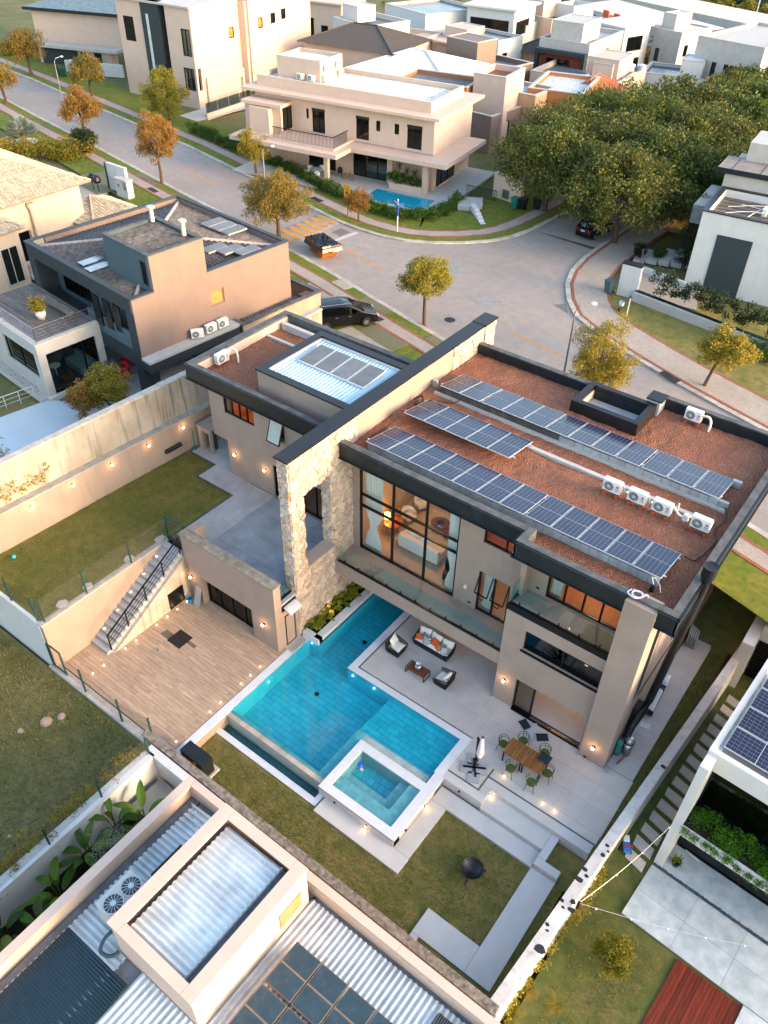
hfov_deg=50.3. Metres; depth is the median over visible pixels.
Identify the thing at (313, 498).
sliding door
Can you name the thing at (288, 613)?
side door
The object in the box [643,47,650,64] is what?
shrubs
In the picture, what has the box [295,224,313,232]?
hump marking
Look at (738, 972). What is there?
patio
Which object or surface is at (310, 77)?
air conditioner
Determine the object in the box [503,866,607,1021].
wall plants
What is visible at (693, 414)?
air conditioner
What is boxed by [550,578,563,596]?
curtain
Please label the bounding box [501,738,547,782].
dining table
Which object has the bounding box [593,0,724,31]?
canopy roof
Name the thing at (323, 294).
driveway
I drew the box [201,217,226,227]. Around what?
solar collector
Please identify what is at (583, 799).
patio
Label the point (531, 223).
verge
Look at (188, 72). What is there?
window
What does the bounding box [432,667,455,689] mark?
rope armchair
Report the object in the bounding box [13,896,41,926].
paddle plant
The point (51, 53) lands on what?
garage door
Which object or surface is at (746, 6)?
edge tree
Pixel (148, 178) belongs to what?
grass lattice
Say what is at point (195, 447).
broom
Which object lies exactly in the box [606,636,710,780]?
side path
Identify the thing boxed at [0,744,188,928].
lot wall
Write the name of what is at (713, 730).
stepping stone
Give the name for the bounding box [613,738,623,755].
bag
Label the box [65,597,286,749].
deck
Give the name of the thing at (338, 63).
wall lamp
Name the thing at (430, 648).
rope sofa
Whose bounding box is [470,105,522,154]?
terracotta wing
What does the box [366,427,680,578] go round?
solar array
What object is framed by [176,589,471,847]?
swimming pool
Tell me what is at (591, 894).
string lights
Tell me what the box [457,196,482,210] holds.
entrance path
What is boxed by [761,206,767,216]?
vent box
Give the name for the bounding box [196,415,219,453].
gas cupboard
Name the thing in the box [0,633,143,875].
lot grass
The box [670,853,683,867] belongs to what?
potted plant
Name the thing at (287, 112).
window
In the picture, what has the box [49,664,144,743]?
kerb wall
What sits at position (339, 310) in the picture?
parked minivan
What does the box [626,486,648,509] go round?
air conditioner
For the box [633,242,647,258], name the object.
clipped shrub
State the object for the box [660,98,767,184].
grove tree
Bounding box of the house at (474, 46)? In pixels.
[446,32,533,81]
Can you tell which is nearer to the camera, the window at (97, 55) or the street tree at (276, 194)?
the street tree at (276, 194)
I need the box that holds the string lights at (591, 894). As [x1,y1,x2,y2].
[576,825,764,948]
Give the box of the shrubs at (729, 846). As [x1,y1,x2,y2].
[688,804,767,886]
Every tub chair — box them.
[402,505,416,525]
[414,496,426,513]
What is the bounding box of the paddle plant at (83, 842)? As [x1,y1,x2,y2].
[59,820,111,868]
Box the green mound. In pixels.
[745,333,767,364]
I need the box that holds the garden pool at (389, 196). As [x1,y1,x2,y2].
[363,188,438,210]
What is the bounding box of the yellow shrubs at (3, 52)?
[0,39,38,55]
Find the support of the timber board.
on the deck at (171, 692)
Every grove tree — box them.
[487,111,606,211]
[504,93,627,173]
[541,82,638,119]
[548,137,699,243]
[559,103,680,202]
[596,81,697,145]
[601,76,690,105]
[619,120,745,208]
[641,79,759,126]
[654,70,738,104]
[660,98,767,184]
[678,133,751,207]
[697,90,767,133]
[703,64,767,121]
[707,72,767,119]
[714,62,766,88]
[759,107,767,132]
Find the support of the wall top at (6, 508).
on the wall at (25, 521)
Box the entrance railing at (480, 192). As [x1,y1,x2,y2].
[466,184,496,200]
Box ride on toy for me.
[621,835,632,853]
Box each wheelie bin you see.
[58,67,66,75]
[511,195,519,208]
[519,196,528,209]
[533,196,541,209]
[604,277,616,292]
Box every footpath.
[0,58,567,235]
[0,104,767,569]
[574,224,767,425]
[650,213,679,228]
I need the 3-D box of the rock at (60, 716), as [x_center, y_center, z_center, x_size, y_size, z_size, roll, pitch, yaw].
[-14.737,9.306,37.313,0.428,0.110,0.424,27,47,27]
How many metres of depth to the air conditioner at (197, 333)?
51.57 m
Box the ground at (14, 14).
[0,0,767,1023]
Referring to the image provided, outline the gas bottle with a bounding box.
[212,431,217,449]
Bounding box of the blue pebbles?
[655,863,767,944]
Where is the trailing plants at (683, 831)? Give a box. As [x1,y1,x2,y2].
[679,827,767,896]
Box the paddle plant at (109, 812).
[89,797,141,852]
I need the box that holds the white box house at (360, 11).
[332,1,409,32]
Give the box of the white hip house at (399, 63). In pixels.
[344,48,489,75]
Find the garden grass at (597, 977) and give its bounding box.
[533,905,662,1023]
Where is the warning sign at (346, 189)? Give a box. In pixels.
[344,184,349,216]
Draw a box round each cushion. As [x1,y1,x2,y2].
[416,633,421,639]
[422,636,430,644]
[430,637,439,646]
[435,643,440,651]
[441,647,447,654]
[518,718,530,729]
[536,733,548,740]
[538,751,551,765]
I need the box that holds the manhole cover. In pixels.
[444,317,454,322]
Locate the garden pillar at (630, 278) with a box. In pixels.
[616,260,644,297]
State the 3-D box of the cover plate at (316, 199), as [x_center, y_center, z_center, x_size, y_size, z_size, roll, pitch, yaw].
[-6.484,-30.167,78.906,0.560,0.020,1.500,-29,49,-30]
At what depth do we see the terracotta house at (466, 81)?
94.00 m
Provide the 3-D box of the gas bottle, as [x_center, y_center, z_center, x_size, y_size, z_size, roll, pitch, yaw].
[-9.862,-4.185,47.528,0.320,1.220,0.312,27,47,27]
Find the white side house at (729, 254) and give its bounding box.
[684,130,767,306]
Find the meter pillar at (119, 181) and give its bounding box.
[103,161,134,198]
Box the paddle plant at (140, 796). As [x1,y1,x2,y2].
[113,779,165,827]
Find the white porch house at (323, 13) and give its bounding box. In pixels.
[310,0,365,34]
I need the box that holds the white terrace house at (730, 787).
[654,659,767,905]
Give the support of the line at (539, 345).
on the road
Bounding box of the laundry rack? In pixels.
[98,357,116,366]
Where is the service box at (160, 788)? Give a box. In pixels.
[132,778,173,819]
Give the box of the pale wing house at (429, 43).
[410,28,442,50]
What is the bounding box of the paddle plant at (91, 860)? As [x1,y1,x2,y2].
[86,851,105,866]
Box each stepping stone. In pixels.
[625,849,645,872]
[633,834,653,859]
[641,822,661,845]
[649,810,669,833]
[656,798,676,820]
[665,787,682,807]
[671,776,688,794]
[679,765,694,782]
[686,754,700,769]
[693,743,707,759]
[700,733,713,747]
[706,723,720,737]
[713,713,726,727]
[719,704,733,717]
[725,695,738,708]
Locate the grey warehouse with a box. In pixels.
[694,22,767,77]
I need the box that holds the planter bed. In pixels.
[303,581,364,632]
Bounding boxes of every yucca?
[394,162,403,181]
[402,166,412,183]
[411,168,418,178]
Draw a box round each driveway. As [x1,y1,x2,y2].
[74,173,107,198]
[80,171,134,194]
[179,104,244,121]
[307,283,330,297]
[332,279,351,289]
[338,326,389,350]
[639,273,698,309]
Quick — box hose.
[627,589,648,598]
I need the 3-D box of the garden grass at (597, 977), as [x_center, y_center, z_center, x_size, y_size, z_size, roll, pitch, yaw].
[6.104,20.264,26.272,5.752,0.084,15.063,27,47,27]
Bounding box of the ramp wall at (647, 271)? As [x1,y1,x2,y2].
[643,266,699,292]
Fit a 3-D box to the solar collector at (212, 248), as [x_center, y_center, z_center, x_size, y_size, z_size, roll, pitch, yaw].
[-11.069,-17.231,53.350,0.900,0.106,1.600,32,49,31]
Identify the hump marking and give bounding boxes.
[274,233,292,242]
[282,230,299,238]
[289,227,306,235]
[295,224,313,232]
[302,221,321,229]
[309,218,328,226]
[316,215,334,223]
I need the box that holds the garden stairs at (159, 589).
[91,538,190,655]
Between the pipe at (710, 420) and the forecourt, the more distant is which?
the forecourt
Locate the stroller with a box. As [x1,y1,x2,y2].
[337,167,342,176]
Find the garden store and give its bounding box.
[728,615,767,687]
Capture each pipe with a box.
[98,929,119,957]
[228,347,238,362]
[649,577,660,592]
[673,507,691,517]
[682,513,689,521]
[702,415,711,431]
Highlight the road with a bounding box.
[0,68,767,532]
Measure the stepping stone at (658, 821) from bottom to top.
0.080 m
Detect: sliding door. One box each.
[207,582,252,627]
[303,487,322,519]
[512,679,535,716]
[546,577,615,630]
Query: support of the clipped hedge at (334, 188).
on the verge at (496, 212)
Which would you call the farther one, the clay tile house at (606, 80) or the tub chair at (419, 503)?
the clay tile house at (606, 80)
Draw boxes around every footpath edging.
[0,57,571,236]
[0,102,767,573]
[571,225,767,427]
[649,218,681,229]
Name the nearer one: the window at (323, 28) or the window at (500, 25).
the window at (500, 25)
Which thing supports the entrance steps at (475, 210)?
on the verge at (496, 212)
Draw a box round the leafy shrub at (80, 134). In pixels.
[69,126,98,152]
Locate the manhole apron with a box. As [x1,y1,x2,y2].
[437,314,462,325]
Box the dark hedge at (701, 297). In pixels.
[648,265,767,336]
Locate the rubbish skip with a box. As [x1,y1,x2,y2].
[304,232,341,257]
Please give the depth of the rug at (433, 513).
42.69 m
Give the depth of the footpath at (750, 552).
63.56 m
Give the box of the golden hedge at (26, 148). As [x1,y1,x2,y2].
[0,131,100,162]
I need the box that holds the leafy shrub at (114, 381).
[80,361,133,409]
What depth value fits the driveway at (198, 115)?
100.23 m
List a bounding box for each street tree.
[0,27,46,75]
[0,61,20,103]
[55,83,104,129]
[67,50,105,95]
[133,109,180,183]
[136,65,191,120]
[236,125,270,173]
[238,165,314,236]
[342,186,373,221]
[396,253,455,325]
[568,310,644,389]
[692,322,763,386]
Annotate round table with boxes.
[310,167,322,170]
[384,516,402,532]
[431,517,449,529]
[442,528,448,534]
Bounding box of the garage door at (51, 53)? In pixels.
[41,47,78,64]
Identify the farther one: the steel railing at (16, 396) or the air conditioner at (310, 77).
the air conditioner at (310, 77)
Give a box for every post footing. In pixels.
[56,599,67,607]
[83,582,92,589]
[123,555,133,561]
[154,535,164,541]
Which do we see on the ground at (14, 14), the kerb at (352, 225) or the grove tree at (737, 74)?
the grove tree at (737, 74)
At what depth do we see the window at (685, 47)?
127.28 m
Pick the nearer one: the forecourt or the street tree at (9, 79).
the forecourt
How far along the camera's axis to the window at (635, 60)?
129.03 m
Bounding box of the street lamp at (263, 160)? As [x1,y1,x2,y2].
[262,145,273,183]
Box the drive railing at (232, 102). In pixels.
[205,90,254,119]
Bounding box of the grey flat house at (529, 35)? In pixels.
[524,21,537,42]
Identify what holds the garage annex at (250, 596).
on the ground at (14, 14)
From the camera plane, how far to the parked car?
72.57 m
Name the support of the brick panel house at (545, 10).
on the ground at (14, 14)
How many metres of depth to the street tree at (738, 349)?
51.45 m
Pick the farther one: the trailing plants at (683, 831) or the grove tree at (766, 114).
the grove tree at (766, 114)
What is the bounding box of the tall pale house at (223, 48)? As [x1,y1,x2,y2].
[115,0,310,108]
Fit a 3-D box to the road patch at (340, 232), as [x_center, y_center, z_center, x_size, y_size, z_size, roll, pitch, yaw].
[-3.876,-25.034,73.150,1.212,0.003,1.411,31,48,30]
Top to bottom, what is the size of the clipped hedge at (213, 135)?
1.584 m
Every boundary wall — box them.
[0,311,321,507]
[143,737,491,1015]
[491,644,740,1021]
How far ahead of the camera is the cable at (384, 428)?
38.35 m
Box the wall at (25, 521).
[0,407,210,553]
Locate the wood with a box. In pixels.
[656,0,761,20]
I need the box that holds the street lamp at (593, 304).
[563,302,596,371]
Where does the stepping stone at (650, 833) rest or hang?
on the lawn at (615, 894)
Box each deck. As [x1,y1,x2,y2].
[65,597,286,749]
[642,959,740,1023]
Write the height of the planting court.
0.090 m
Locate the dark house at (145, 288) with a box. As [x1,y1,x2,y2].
[0,194,322,402]
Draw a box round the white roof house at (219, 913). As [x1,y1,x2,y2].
[0,775,500,1023]
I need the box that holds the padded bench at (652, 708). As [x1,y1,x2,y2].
[646,674,670,715]
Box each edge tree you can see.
[713,0,735,6]
[736,0,758,11]
[758,3,767,13]
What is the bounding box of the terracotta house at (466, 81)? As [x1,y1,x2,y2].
[400,68,473,92]
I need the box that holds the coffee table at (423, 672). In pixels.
[405,660,430,682]
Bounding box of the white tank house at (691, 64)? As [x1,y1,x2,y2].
[643,54,710,108]
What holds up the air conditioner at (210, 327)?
on the dark house at (145, 288)
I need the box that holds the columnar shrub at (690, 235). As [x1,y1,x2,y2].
[673,193,711,270]
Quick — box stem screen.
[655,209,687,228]
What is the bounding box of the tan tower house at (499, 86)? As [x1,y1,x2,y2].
[472,63,525,150]
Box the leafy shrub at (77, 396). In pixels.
[60,378,101,419]
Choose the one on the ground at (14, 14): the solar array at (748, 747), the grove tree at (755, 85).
the grove tree at (755, 85)
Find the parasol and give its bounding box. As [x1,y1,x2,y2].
[459,736,487,783]
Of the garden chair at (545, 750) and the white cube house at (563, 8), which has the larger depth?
the white cube house at (563, 8)
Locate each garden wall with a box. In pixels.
[64,60,124,77]
[631,291,767,349]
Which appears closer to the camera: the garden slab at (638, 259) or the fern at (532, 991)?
the fern at (532, 991)
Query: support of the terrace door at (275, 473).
in the modern house at (586, 658)
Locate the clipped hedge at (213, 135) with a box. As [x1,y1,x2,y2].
[184,121,244,152]
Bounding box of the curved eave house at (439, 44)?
[415,22,484,53]
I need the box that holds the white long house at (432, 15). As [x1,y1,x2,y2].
[385,0,467,30]
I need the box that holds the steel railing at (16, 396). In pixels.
[0,386,35,408]
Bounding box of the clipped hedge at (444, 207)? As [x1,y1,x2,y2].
[349,189,466,220]
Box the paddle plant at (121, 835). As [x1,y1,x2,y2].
[111,814,147,844]
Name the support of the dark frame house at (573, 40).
on the ground at (14, 14)
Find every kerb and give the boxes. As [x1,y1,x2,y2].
[0,95,767,538]
[4,68,608,243]
[565,217,767,430]
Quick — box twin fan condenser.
[95,869,144,927]
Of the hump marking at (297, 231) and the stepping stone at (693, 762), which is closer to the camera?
the stepping stone at (693, 762)
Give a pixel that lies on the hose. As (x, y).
(633, 596)
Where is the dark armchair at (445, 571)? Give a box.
[442,557,449,579]
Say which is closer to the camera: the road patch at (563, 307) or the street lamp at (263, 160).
the road patch at (563, 307)
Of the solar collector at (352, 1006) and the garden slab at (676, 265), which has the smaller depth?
the solar collector at (352, 1006)
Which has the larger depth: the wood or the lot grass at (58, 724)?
the wood
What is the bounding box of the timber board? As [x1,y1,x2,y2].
[194,586,201,607]
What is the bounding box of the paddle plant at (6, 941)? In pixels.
[0,902,26,951]
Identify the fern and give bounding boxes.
[503,1001,526,1023]
[523,981,538,1001]
[544,989,569,1015]
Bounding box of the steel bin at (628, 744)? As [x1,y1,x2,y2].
[621,735,634,756]
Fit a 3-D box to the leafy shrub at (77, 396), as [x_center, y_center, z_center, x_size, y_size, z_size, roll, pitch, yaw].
[-18.103,-6.514,48.667,2.272,3.214,1.994,13,42,13]
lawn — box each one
[0,450,229,620]
[200,733,585,998]
[510,663,753,1023]
[588,586,756,867]
[609,290,767,398]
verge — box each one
[0,41,568,229]
[0,62,573,240]
[0,98,767,550]
[0,111,767,621]
[570,228,767,428]
[666,219,695,235]
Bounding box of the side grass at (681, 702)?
[601,651,724,846]
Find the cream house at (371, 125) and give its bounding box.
[229,47,485,194]
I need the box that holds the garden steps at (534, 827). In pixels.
[442,770,592,882]
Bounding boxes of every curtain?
[365,472,382,551]
[444,514,459,589]
[481,574,494,609]
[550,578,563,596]
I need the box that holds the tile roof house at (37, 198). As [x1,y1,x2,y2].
[0,148,136,293]
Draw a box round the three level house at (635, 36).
[600,16,654,65]
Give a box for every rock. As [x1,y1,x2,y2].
[17,728,23,733]
[40,716,52,726]
[57,713,65,719]
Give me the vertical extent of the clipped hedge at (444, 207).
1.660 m
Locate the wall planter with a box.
[164,442,181,454]
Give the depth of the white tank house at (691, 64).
110.87 m
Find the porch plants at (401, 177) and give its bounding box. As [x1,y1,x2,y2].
[386,170,421,186]
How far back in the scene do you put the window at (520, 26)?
127.33 m
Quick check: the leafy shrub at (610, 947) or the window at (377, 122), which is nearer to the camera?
the leafy shrub at (610, 947)
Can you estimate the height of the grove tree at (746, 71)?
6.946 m
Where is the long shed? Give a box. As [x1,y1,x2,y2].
[580,0,767,45]
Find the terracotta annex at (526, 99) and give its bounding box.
[517,81,556,131]
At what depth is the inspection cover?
37.41 m
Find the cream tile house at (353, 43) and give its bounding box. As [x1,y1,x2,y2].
[297,22,432,66]
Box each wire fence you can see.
[0,516,183,621]
[0,737,149,886]
[45,643,151,731]
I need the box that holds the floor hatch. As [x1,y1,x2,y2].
[167,629,192,648]
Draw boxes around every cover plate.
[147,187,158,192]
[311,197,322,201]
[659,371,680,382]
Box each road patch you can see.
[332,228,348,235]
[443,262,470,277]
[466,290,502,307]
[553,304,567,312]
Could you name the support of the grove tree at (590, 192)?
on the ground at (14, 14)
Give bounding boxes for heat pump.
[180,740,219,777]
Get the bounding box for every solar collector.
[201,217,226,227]
[204,242,227,253]
[210,221,236,231]
[216,243,242,255]
[220,224,246,235]
[229,983,287,1023]
[234,244,260,255]
[265,941,321,1003]
[275,1007,305,1023]
[291,964,348,1023]
[297,344,335,367]
[313,351,352,374]
[322,987,376,1023]
[330,357,368,381]
[347,364,385,388]
[369,1011,392,1023]
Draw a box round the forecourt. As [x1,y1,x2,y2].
[0,400,114,457]
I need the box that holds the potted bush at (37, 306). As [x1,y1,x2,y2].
[26,295,49,319]
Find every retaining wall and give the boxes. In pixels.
[0,591,51,664]
[40,540,168,665]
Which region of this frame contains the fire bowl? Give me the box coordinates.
[460,856,486,884]
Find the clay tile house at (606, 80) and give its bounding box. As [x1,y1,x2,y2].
[580,73,628,92]
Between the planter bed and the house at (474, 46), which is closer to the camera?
the planter bed
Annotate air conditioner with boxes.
[190,328,203,338]
[204,321,216,334]
[214,349,228,367]
[216,316,228,328]
[296,73,304,80]
[307,74,314,81]
[602,475,623,499]
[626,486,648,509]
[650,496,673,520]
[683,406,704,427]
[689,512,713,537]
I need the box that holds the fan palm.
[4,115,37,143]
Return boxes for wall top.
[0,307,321,465]
[0,400,209,515]
[37,536,169,627]
[141,729,499,1015]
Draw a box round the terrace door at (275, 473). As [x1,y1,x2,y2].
[274,466,279,495]
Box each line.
[183,167,216,185]
[334,232,357,240]
[344,249,384,270]
[513,333,565,358]
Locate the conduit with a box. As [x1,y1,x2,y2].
[726,211,767,214]
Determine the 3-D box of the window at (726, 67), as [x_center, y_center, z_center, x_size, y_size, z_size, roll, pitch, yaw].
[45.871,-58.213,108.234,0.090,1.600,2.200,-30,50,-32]
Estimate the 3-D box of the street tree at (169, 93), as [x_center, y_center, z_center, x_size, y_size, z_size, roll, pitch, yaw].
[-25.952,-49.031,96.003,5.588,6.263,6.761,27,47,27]
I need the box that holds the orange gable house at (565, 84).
[527,71,600,107]
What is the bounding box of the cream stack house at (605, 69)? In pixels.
[585,61,636,89]
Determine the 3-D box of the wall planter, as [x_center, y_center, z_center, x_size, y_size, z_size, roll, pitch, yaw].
[-12.027,-3.643,46.691,0.260,0.247,1.101,29,48,29]
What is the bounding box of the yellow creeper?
[0,746,147,899]
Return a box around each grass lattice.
[135,173,159,184]
[358,324,407,350]
[360,296,392,313]
[424,335,442,345]
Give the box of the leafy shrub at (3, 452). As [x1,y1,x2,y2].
[0,437,9,457]
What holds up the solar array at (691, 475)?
on the modern house at (586, 658)
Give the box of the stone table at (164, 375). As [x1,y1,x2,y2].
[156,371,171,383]
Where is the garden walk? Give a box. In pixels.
[313,786,554,992]
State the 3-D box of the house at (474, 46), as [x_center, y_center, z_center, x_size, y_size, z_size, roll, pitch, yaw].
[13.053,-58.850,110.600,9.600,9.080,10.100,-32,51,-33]
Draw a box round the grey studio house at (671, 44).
[648,10,712,64]
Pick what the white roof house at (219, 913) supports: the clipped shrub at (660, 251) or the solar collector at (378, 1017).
the solar collector at (378, 1017)
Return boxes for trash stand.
[87,172,100,190]
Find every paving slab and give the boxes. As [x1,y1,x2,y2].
[685,624,693,645]
[686,626,694,646]
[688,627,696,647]
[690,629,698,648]
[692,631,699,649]
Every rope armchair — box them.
[385,633,407,657]
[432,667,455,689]
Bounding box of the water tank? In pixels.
[636,64,646,78]
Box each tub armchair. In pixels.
[120,357,128,363]
[121,363,130,373]
[121,369,129,383]
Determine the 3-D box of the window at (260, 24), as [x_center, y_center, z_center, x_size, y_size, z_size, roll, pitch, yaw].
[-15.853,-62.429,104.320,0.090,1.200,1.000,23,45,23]
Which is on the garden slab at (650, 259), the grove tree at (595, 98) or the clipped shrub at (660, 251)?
the clipped shrub at (660, 251)
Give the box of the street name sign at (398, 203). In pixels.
[393,199,403,231]
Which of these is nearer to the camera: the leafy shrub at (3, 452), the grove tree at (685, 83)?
the leafy shrub at (3, 452)
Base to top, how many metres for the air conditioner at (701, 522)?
0.800 m
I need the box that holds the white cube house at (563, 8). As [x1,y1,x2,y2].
[555,0,594,16]
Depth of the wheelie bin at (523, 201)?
77.39 m
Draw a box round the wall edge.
[635,289,766,341]
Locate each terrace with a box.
[171,437,323,592]
[233,159,494,205]
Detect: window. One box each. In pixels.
[0,244,25,286]
[4,335,39,375]
[19,230,30,262]
[46,336,99,392]
[63,275,92,303]
[94,53,102,62]
[123,15,136,41]
[140,261,148,285]
[181,29,191,56]
[184,67,196,91]
[210,287,223,305]
[224,398,253,425]
[228,27,233,38]
[258,17,262,28]
[266,420,282,446]
[270,12,274,23]
[281,8,285,18]
[282,105,291,130]
[309,155,335,170]
[310,18,313,34]
[312,110,324,133]
[321,25,327,31]
[353,153,386,180]
[356,118,368,140]
[360,469,460,596]
[376,120,379,130]
[395,124,398,134]
[407,127,421,149]
[436,165,453,186]
[470,16,508,31]
[484,531,513,554]
[515,18,528,34]
[523,632,602,687]
[546,57,553,62]
[556,59,568,65]
[625,35,642,51]
[633,57,638,65]
[653,48,659,60]
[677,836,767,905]
[682,45,687,56]
[698,771,767,846]
[709,62,716,76]
[722,64,733,77]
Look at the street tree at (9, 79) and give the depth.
100.14 m
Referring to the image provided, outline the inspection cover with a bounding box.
[640,721,650,729]
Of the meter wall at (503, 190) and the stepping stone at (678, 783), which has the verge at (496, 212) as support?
the meter wall at (503, 190)
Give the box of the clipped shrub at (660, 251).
[653,240,667,257]
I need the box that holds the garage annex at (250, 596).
[169,507,306,651]
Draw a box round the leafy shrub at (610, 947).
[589,929,636,980]
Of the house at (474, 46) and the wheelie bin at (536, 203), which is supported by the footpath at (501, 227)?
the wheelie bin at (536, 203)
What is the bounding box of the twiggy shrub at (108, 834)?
[79,818,127,860]
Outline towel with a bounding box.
[524,723,536,741]
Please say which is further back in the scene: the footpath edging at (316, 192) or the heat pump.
the footpath edging at (316, 192)
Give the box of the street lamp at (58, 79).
[54,56,62,102]
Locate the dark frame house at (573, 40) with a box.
[533,13,623,69]
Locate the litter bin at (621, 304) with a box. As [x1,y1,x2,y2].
[618,300,624,311]
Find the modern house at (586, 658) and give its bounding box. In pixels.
[184,310,767,771]
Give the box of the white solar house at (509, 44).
[482,28,522,58]
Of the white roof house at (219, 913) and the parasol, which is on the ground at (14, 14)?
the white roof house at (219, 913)
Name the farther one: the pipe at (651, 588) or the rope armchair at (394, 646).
the rope armchair at (394, 646)
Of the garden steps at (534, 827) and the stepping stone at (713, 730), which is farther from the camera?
the stepping stone at (713, 730)
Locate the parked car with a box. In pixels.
[575,218,613,239]
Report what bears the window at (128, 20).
in the tall pale house at (223, 48)
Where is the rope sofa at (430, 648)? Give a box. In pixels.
[412,625,456,661]
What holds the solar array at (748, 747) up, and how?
on the white terrace house at (730, 787)
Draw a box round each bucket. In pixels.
[187,596,192,603]
[415,661,421,670]
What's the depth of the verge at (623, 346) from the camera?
61.65 m
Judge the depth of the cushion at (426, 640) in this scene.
40.22 m
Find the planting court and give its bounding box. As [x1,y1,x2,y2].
[0,812,140,941]
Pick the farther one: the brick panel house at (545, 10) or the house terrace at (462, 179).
the brick panel house at (545, 10)
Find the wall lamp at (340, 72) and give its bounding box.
[338,68,343,76]
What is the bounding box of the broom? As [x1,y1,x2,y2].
[192,430,198,449]
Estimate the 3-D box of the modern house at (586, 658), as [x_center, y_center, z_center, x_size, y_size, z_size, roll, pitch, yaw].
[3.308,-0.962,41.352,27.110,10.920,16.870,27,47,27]
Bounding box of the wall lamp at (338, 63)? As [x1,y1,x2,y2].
[336,59,341,67]
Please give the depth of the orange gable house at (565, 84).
95.94 m
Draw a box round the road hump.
[274,214,339,246]
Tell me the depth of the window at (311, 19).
138.23 m
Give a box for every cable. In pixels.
[368,416,399,443]
[413,395,423,405]
[684,508,727,560]
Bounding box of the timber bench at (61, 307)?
[37,293,73,318]
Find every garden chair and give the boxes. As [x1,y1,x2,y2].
[496,734,509,755]
[502,759,517,778]
[518,731,529,745]
[523,773,538,789]
[539,743,551,754]
[539,764,554,783]
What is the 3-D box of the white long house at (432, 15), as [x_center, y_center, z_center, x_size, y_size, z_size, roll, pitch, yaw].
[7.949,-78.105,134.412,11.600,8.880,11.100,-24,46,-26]
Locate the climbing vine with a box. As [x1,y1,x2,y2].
[0,462,49,502]
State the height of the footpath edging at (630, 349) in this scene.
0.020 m
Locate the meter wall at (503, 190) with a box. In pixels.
[492,171,524,202]
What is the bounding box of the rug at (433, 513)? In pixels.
[394,507,450,565]
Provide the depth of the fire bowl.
32.45 m
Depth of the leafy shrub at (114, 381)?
49.06 m
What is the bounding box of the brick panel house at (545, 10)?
[532,0,560,38]
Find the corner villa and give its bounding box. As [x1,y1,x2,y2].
[21,0,122,64]
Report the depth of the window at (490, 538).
35.15 m
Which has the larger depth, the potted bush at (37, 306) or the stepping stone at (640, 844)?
the potted bush at (37, 306)
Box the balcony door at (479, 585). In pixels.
[475,571,509,623]
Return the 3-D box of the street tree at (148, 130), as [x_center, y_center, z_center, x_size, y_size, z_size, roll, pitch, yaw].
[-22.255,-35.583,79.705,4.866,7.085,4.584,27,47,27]
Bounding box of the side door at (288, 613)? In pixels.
[285,613,296,644]
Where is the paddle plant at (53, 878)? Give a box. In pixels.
[26,856,76,913]
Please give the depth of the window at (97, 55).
116.23 m
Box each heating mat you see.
[0,927,126,1023]
[432,1013,452,1023]
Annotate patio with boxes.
[358,615,633,846]
[621,843,767,1023]
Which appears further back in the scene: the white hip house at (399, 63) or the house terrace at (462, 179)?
the white hip house at (399, 63)
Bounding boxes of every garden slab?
[633,249,652,263]
[645,248,658,264]
[657,248,676,266]
[670,248,684,268]
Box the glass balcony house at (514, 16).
[463,0,540,43]
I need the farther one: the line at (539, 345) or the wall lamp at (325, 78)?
the wall lamp at (325, 78)
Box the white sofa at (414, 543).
[398,529,447,564]
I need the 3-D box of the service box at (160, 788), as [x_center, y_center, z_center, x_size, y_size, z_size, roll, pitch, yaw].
[-9.512,12.453,34.599,1.500,0.800,1.600,27,47,27]
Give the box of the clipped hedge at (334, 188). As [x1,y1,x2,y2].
[259,152,356,203]
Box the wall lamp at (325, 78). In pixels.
[322,74,328,82]
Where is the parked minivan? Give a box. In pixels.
[319,295,377,327]
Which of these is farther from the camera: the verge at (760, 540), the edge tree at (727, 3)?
the edge tree at (727, 3)
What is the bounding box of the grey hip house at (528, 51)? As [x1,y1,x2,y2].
[521,38,539,61]
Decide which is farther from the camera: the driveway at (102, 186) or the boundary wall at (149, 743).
the driveway at (102, 186)
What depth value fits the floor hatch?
40.79 m
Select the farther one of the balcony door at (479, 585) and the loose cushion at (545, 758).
the balcony door at (479, 585)
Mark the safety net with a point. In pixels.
(606, 13)
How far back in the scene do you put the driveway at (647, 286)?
64.71 m
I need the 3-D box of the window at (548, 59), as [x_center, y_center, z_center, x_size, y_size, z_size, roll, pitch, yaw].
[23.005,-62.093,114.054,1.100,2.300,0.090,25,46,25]
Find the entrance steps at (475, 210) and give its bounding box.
[470,203,485,223]
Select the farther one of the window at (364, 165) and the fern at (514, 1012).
the window at (364, 165)
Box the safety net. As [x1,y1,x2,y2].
[603,9,609,17]
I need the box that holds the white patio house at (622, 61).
[529,49,646,92]
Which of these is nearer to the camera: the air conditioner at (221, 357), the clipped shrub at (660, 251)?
the air conditioner at (221, 357)
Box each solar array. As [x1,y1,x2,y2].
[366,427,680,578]
[404,400,531,457]
[440,374,733,498]
[724,726,767,772]
[737,707,767,743]
[750,688,767,716]
[762,677,767,690]

